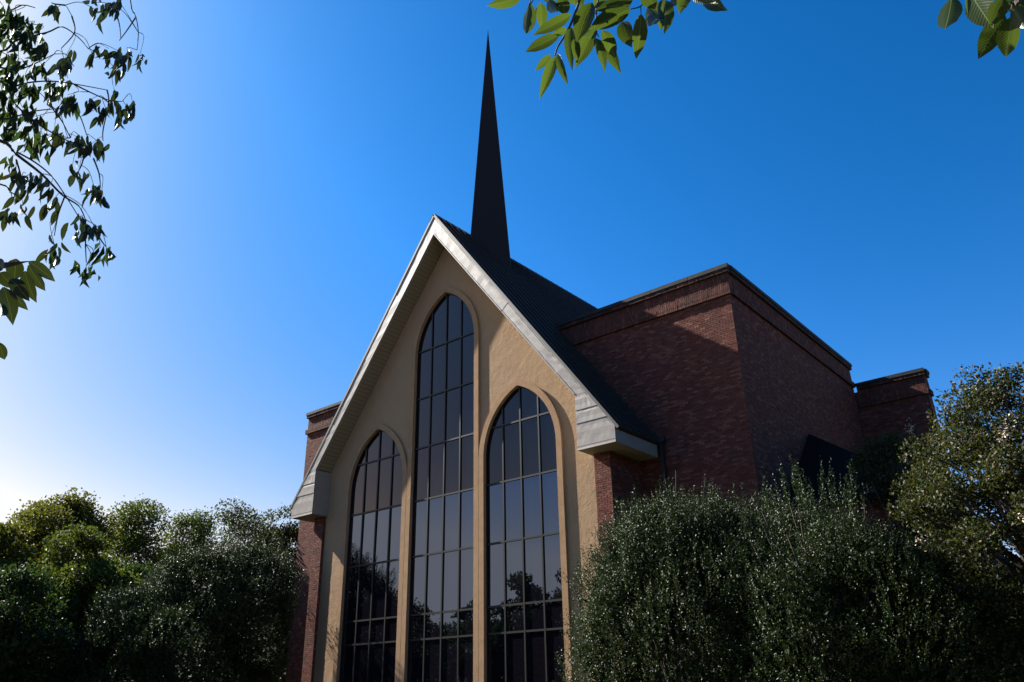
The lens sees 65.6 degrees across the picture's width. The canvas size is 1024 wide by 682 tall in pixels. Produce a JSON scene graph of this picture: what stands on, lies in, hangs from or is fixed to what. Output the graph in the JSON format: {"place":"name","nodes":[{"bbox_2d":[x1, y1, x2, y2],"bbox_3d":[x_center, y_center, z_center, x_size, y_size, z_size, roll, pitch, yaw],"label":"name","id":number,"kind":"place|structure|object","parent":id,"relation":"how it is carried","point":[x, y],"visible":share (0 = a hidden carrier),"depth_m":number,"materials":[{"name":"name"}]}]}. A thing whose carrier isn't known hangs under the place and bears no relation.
{"place":"outdoors","nodes":[
{"label":"outdoors","id":0,"kind":"place"},
{"bbox_2d":[0,0,1023,678],"label":"sky","id":1,"kind":"structure","parent":0,"point":[277,176],"materials":[{"name":"blue"}]},
{"bbox_2d":[1004,543,1023,613],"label":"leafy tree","id":2,"kind":"object","parent":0,"point":[1011,578],"visible":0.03,"depth_m":27.79,"materials":[{"name":"green plant"}]},
{"label":"pavement","id":3,"kind":"structure","parent":0,"visible":0},
{"bbox_2d":[0,0,146,287],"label":"cherry tree","id":4,"kind":"object","parent":3,"relation":"on","point":[16,25],"visible":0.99,"depth_m":5.88,"materials":[{"name":"green plant"}]},
{"bbox_2d":[0,0,1023,359],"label":"cherry tree","id":5,"kind":"object","parent":3,"relation":"on","point":[1000,30],"visible":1,"depth_m":2.86,"materials":[{"name":"green plant"}]},
{"label":"ground","id":6,"kind":"structure","parent":0,"visible":0},
{"bbox_2d":[0,521,44,623],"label":"maple tree","id":7,"kind":"object","parent":6,"relation":"on","point":[8,535],"visible":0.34,"depth_m":38.32,"materials":[{"name":"green plant"}]},
{"bbox_2d":[0,557,97,681],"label":"leafy tree","id":8,"kind":"object","parent":6,"relation":"on","point":[35,646],"visible":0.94,"depth_m":26.98,"materials":[{"name":"green plant"}]},
{"bbox_2d":[0,486,146,629],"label":"maple tree","id":9,"kind":"object","parent":6,"relation":"on","point":[46,518],"visible":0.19,"depth_m":42.99,"materials":[{"name":"green plant"}]},
{"bbox_2d":[13,518,149,681],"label":"leafy tree","id":10,"kind":"object","parent":6,"relation":"on","point":[84,577],"visible":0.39,"depth_m":31.85,"materials":[{"name":"green plant"}]},
{"bbox_2d":[89,560,184,680],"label":"leafy tree","id":11,"kind":"object","parent":6,"relation":"on","point":[136,568],"visible":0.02,"depth_m":38.86,"materials":[{"name":"green plant"}]},
{"bbox_2d":[98,493,179,651],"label":"leafy tree","id":12,"kind":"object","parent":6,"relation":"on","point":[130,544],"visible":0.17,"depth_m":48.60,"materials":[{"name":"green plant"}]},
{"bbox_2d":[42,527,306,681],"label":"holly bush","id":13,"kind":"object","parent":6,"relation":"on","point":[174,609],"visible":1,"depth_m":28.68,"materials":[{"name":"green plant"}]},
{"bbox_2d":[162,630,205,681],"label":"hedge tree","id":14,"kind":"object","parent":6,"relation":"on","point":[187,659],"visible":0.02,"depth_m":47.93,"materials":[{"name":"green plant"}]},
{"bbox_2d":[151,506,220,634],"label":"leafy tree","id":15,"kind":"object","parent":6,"relation":"on","point":[182,529],"visible":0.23,"depth_m":54.92,"materials":[{"name":"green plant"}]},
{"bbox_2d":[183,496,278,681],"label":"crape myrtle","id":16,"kind":"object","parent":6,"relation":"on","point":[252,525],"visible":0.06,"depth_m":38.97,"materials":[{"name":"green plant"}]},
{"bbox_2d":[176,644,285,681],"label":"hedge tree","id":17,"kind":"object","parent":6,"relation":"on","point":[276,677],"visible":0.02,"depth_m":49.56,"materials":[{"name":"green plant"}]},
{"bbox_2d":[238,504,298,681],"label":"crape myrtle","id":18,"kind":"object","parent":6,"relation":"on","point":[290,534],"visible":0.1,"depth_m":37.30,"materials":[{"name":"green plant"}]},
{"bbox_2d":[285,34,1016,681],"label":"church","id":19,"kind":"structure","parent":6,"relation":"on","point":[491,430],"depth_m":27.75,"materials":[{"name":"red brick"}]},
{"bbox_2d":[339,430,402,681],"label":"window","id":20,"kind":"structure","parent":19,"relation":"in","point":[369,628],"depth_m":29.91,"materials":[{"name":"glass"}]},
{"bbox_2d":[407,293,473,681],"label":"window","id":21,"kind":"structure","parent":19,"relation":"in","point":[440,632],"depth_m":28.54,"materials":[{"name":"glass"}]},
{"bbox_2d":[486,386,565,681],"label":"window","id":22,"kind":"structure","parent":19,"relation":"in","point":[524,607],"depth_m":25.62,"materials":[{"name":"glass"}]},
{"bbox_2d":[552,470,838,681],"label":"holly bush","id":23,"kind":"object","parent":6,"relation":"on","point":[632,560],"visible":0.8,"depth_m":17.85,"materials":[{"name":"green plant"}]},
{"bbox_2d":[704,454,1023,681],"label":"holly bush","id":24,"kind":"object","parent":6,"relation":"on","point":[843,562],"visible":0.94,"depth_m":15.19,"materials":[{"name":"green plant"}]},
{"bbox_2d":[844,418,1015,628],"bbox_3d":[11.120,6.247,20.869,3.951,8.382,3.659,-2,-24,3],"label":"crape myrtle","id":25,"kind":"object","parent":6,"relation":"on","point":[881,451],"visible":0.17,"depth_m":21.79,"materials":[{"name":"green plant"}]},
{"bbox_2d":[872,559,1023,681],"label":"evergreen shrub","id":26,"kind":"object","parent":6,"relation":"on","point":[885,618],"visible":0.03,"depth_m":16.64,"materials":[{"name":"green plant"}]},
{"bbox_2d":[885,361,1023,631],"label":"crape myrtle","id":27,"kind":"object","parent":6,"relation":"on","point":[974,445],"visible":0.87,"depth_m":15.22,"materials":[{"name":"green plant"}]},
{"bbox_2d":[889,576,1023,681],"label":"evergreen shrub","id":28,"kind":"object","parent":6,"relation":"on","point":[1018,663],"visible":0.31,"depth_m":14.71,"materials":[{"name":"green plant"}]},
{"bbox_2d":[976,452,1023,561],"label":"crape myrtle","id":29,"kind":"object","parent":6,"relation":"on","point":[1013,496],"visible":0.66,"depth_m":14.40,"materials":[{"name":"green plant"}]}
]}

